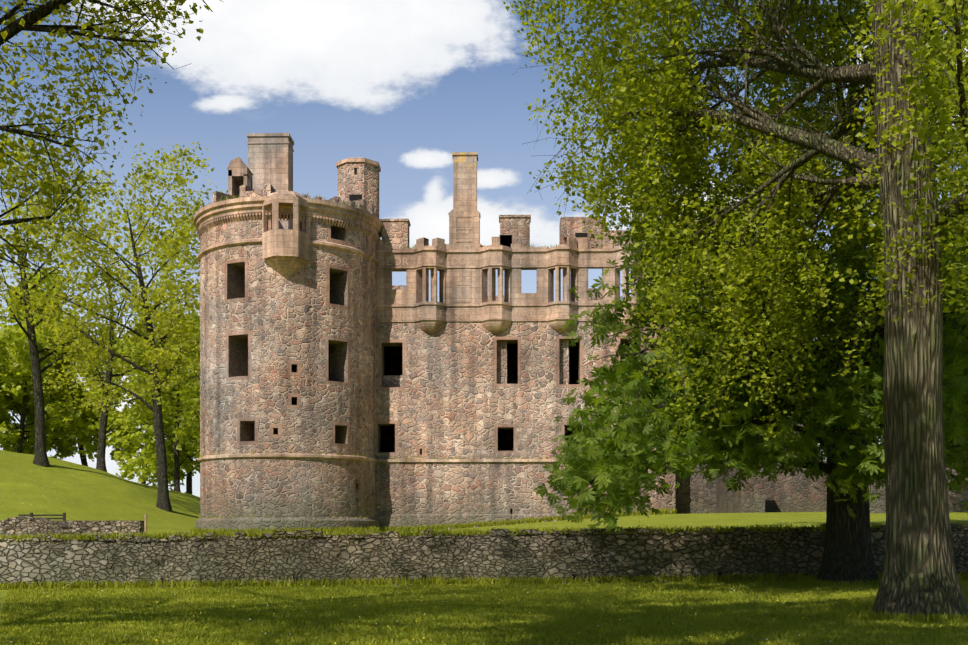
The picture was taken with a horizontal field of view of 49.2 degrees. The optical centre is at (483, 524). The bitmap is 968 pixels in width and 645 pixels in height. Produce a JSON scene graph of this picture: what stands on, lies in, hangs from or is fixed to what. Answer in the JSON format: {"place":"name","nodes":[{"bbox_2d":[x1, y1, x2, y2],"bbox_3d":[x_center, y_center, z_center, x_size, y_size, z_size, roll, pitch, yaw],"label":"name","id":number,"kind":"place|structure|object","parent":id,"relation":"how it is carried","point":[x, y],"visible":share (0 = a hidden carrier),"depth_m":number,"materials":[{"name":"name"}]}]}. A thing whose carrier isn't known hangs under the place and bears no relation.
{"place":"outdoors","nodes":[
{"label":"outdoors","id":0,"kind":"place"},
{"bbox_2d":[0,315,116,459],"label":"tree leaves","id":1,"kind":"object","parent":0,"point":[18,337],"depth_m":121.86,"materials":[{"name":"green plant"}]},
{"bbox_2d":[0,0,222,330],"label":"tree","id":2,"kind":"object","parent":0,"point":[13,82],"depth_m":15.83,"materials":[{"name":"green plant"}]},
{"bbox_2d":[200,183,376,517],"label":"tower wall","id":3,"kind":"structure","parent":0,"point":[289,364],"depth_m":65.24,"materials":[{"name":"brown stone"}]},
{"bbox_2d":[227,133,293,228],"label":"tower top","id":4,"kind":"structure","parent":3,"relation":"on","point":[270,157],"depth_m":71.85,"materials":[{"name":"beige stone"}]},
{"bbox_2d":[194,196,382,531],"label":"stone moldings","id":5,"kind":"structure","parent":3,"relation":"attached to","point":[254,205],"depth_m":65.08,"materials":[{"name":"beige stone"}]},
{"bbox_2d":[211,191,360,208],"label":"weeds","id":6,"kind":"object","parent":5,"relation":"on","point":[233,196],"depth_m":65.45,"materials":[{"name":"green plant"}]},
{"bbox_2d":[265,191,307,278],"bbox_3d":[-12.011,-17.539,64.164,2.620,5.270,0.960,0,0,-8],"label":"corbel","id":7,"kind":"object","parent":5,"relation":"on","point":[286,267],"visible":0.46,"depth_m":64.06,"materials":[{"name":"beige stone"}]},
{"bbox_2d":[262,196,309,260],"bbox_3d":[-12.057,-17.924,64.105,2.846,3.600,1.382,0,0,2],"label":"oriel window","id":8,"kind":"structure","parent":7,"relation":"on","point":[293,242],"depth_m":63.65,"materials":[{"name":"beige stone"}]},
{"bbox_2d":[336,158,380,217],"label":"turret","id":9,"kind":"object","parent":5,"relation":"on","point":[358,178],"depth_m":69.11,"materials":[{"name":"brown stone"}]},
{"bbox_2d":[197,213,380,242],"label":"corbels","id":10,"kind":"object","parent":3,"relation":"attached to","point":[202,229],"visible":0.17,"depth_m":65.46,"materials":[{"name":"beige stone"}]},
{"bbox_2d":[0,578,967,644],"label":"lawn","id":11,"kind":"structure","parent":0,"point":[33,628],"depth_m":19.89,"materials":[{"name":"green plant"}]},
{"bbox_2d":[0,450,967,644],"bbox_3d":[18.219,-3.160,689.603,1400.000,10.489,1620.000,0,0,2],"label":"ground","id":12,"kind":"structure","parent":0,"point":[75,491],"depth_m":75.58,"materials":[{"name":"green plant"}]},
{"bbox_2d":[0,324,122,458],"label":"tree belt leaves","id":13,"kind":"object","parent":12,"relation":"on","point":[62,450],"depth_m":141.59,"materials":[{"name":"green plant"}]},
{"bbox_2d":[0,264,124,465],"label":"tree belt leaves","id":14,"kind":"object","parent":12,"relation":"on","point":[89,447],"depth_m":126.19,"materials":[{"name":"green plant"}]},
{"bbox_2d":[0,159,138,465],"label":"tree","id":15,"kind":"object","parent":12,"relation":"on","point":[40,458],"visible":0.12,"depth_m":92.46,"materials":[{"name":"green plant"}]},
{"bbox_2d":[0,130,158,394],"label":"tree leaves","id":16,"kind":"object","parent":15,"relation":"on","point":[45,259],"visible":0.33,"depth_m":92.69,"materials":[{"name":"green plant"}]},
{"bbox_2d":[0,516,139,535],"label":"ruin wall","id":17,"kind":"structure","parent":12,"relation":"on","point":[28,525],"depth_m":50.41,"materials":[{"name":"grey stone"}]},
{"bbox_2d":[18,513,146,532],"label":"fences","id":18,"kind":"object","parent":12,"relation":"on","point":[64,519],"visible":0.42,"depth_m":56.46,"materials":[{"name":"brown wood"}]},
{"bbox_2d":[48,521,143,534],"bbox_3d":[-20.430,0.176,50.862,8.100,0.700,0.700,0,0,2],"label":"ruin","id":19,"kind":"object","parent":12,"relation":"on","point":[136,524],"visible":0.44,"depth_m":50.48,"materials":[{"name":"grey stone"}]},
{"bbox_2d":[1,157,226,510],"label":"tree","id":20,"kind":"object","parent":12,"relation":"on","point":[163,502],"visible":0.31,"depth_m":86.21,"materials":[{"name":"green plant"}]},
{"bbox_2d":[0,141,227,431],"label":"leaves","id":21,"kind":"object","parent":20,"relation":"attached to","point":[163,318],"visible":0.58,"depth_m":83.46,"materials":[{"name":"green plant"}]},
{"bbox_2d":[62,225,182,471],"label":"tree","id":22,"kind":"object","parent":12,"relation":"on","point":[101,462],"visible":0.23,"depth_m":104.97,"materials":[{"name":"green plant"}]},
{"bbox_2d":[45,219,199,416],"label":"tree leaves","id":23,"kind":"object","parent":22,"relation":"on","point":[126,251],"visible":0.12,"depth_m":104.36,"materials":[{"name":"green plant"}]},
{"bbox_2d":[55,326,199,492],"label":"tree leaves","id":24,"kind":"object","parent":12,"relation":"on","point":[125,452],"depth_m":123.47,"materials":[{"name":"green plant"}]},
{"bbox_2d":[108,318,199,491],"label":"tree leaves","id":25,"kind":"object","parent":12,"relation":"on","point":[188,444],"depth_m":113.11,"materials":[{"name":"green plant"}]},
{"bbox_2d":[123,311,199,493],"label":"tree belt","id":26,"kind":"object","parent":12,"relation":"on","point":[189,484],"depth_m":134.64,"materials":[{"name":"green plant"}]},
{"bbox_2d":[198,450,554,517],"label":"ledge weeds","id":27,"kind":"object","parent":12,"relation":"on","point":[455,456],"visible":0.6,"depth_m":67.11,"materials":[{"name":"green plant"}]},
{"bbox_2d":[31,570,724,584],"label":"wall drains","id":28,"kind":"object","parent":12,"relation":"on","point":[716,573],"depth_m":32.06,"materials":[{"name":"black"}]},
{"bbox_2d":[6,513,782,588],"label":"fallen stones","id":29,"kind":"object","parent":12,"relation":"on","point":[374,531],"visible":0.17,"depth_m":49.38,"materials":[{"name":"grey stone"}]},
{"bbox_2d":[189,507,676,534],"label":"grass","id":30,"kind":"structure","parent":12,"relation":"on","point":[488,523],"depth_m":68.83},
{"bbox_2d":[0,529,967,585],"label":"retaining wall","id":31,"kind":"structure","parent":12,"relation":"on","point":[476,556],"depth_m":32.10,"materials":[{"name":"grey stone"}]},
{"bbox_2d":[0,523,967,541],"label":"wall coping","id":32,"kind":"object","parent":31,"relation":"on","point":[395,534],"depth_m":32.09,"materials":[{"name":"grey stone"}]},
{"bbox_2d":[0,522,967,540],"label":"wall top grass","id":33,"kind":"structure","parent":32,"relation":"on","point":[78,536],"depth_m":32.16,"materials":[{"name":"green plant"}]},
{"bbox_2d":[384,342,636,444],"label":"block floors","id":34,"kind":"structure","parent":12,"relation":"on","point":[575,358],"depth_m":75.95,"materials":[{"name":"black"}]},
{"bbox_2d":[381,273,662,513],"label":"block walls","id":35,"kind":"structure","parent":12,"relation":"on","point":[393,362],"depth_m":78.33,"materials":[{"name":"black"}]},
{"bbox_2d":[377,321,674,513],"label":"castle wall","id":36,"kind":"structure","parent":12,"relation":"on","point":[450,398],"depth_m":69.49,"materials":[{"name":"brown stone"}]},
{"bbox_2d":[415,320,445,332],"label":"corbel","id":37,"kind":"object","parent":36,"relation":"attached to","point":[430,326],"visible":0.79,"depth_m":69.23,"materials":[{"name":"beige stone"}]},
{"bbox_2d":[480,320,511,332],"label":"corbel","id":38,"kind":"object","parent":36,"relation":"attached to","point":[495,326],"visible":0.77,"depth_m":69.12,"materials":[{"name":"beige stone"}]},
{"bbox_2d":[377,236,662,318],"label":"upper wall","id":39,"kind":"structure","parent":36,"relation":"on","point":[483,286],"depth_m":69.37,"materials":[{"name":"beige stone"}]},
{"bbox_2d":[388,244,607,247],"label":"facade weeds","id":40,"kind":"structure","parent":39,"relation":"on","point":[513,244],"depth_m":69.48,"materials":[{"name":"green plant"}]},
{"bbox_2d":[380,152,634,249],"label":"chimneys","id":41,"kind":"object","parent":39,"relation":"on","point":[464,221],"visible":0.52,"depth_m":69.53,"materials":[{"name":"brown stone"}]},
{"bbox_2d":[376,246,671,321],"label":"stone moldings","id":42,"kind":"structure","parent":39,"relation":"attached to","point":[462,285],"depth_m":69.31,"materials":[{"name":"beige stone"}]},
{"bbox_2d":[376,340,666,528],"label":"facade trim","id":43,"kind":"structure","parent":36,"relation":"attached to","point":[397,520],"depth_m":69.47,"materials":[{"name":"brown stone"}]},
{"bbox_2d":[547,319,577,332],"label":"corbel","id":44,"kind":"object","parent":36,"relation":"attached to","point":[557,325],"depth_m":69.02,"materials":[{"name":"beige stone"}]},
{"bbox_2d":[619,319,643,331],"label":"corbel","id":45,"kind":"object","parent":36,"relation":"attached to","point":[628,325],"visible":0.27,"depth_m":68.79,"materials":[{"name":"beige stone"}]},
{"bbox_2d":[503,0,967,618],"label":"tree","id":46,"kind":"object","parent":12,"relation":"on","point":[937,152],"depth_m":21.28,"materials":[{"name":"green plant"}]},
{"bbox_2d":[529,0,967,584],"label":"chestnut tree","id":47,"kind":"object","parent":12,"relation":"on","point":[745,456],"depth_m":25.99,"materials":[{"name":"green plant"}]},
{"bbox_2d":[738,271,826,443],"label":"tree belt leaves","id":48,"kind":"object","parent":12,"relation":"on","point":[796,349],"depth_m":101.73,"materials":[{"name":"green plant"}]},
{"bbox_2d":[675,423,967,513],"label":"ruins","id":49,"kind":"object","parent":12,"relation":"on","point":[783,493],"visible":0.12,"depth_m":70.89,"materials":[{"name":"stone"}]},
{"bbox_2d":[792,576,967,623],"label":"grass","id":50,"kind":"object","parent":12,"relation":"on","point":[864,611],"visible":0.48,"depth_m":18.39,"materials":[{"name":"green plant"}]},
{"bbox_2d":[0,571,967,589],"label":"stone wall","id":51,"kind":"structure","parent":0,"point":[361,582],"depth_m":31.94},
{"bbox_2d":[0,0,967,496],"label":"sky","id":52,"kind":"structure","parent":0,"point":[404,86],"materials":[{"name":"blue"}]},
{"bbox_2d":[820,0,967,260],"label":"terrace tree","id":53,"kind":"object","parent":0,"point":[950,118],"depth_m":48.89,"materials":[{"name":"green plant"}]}
]}

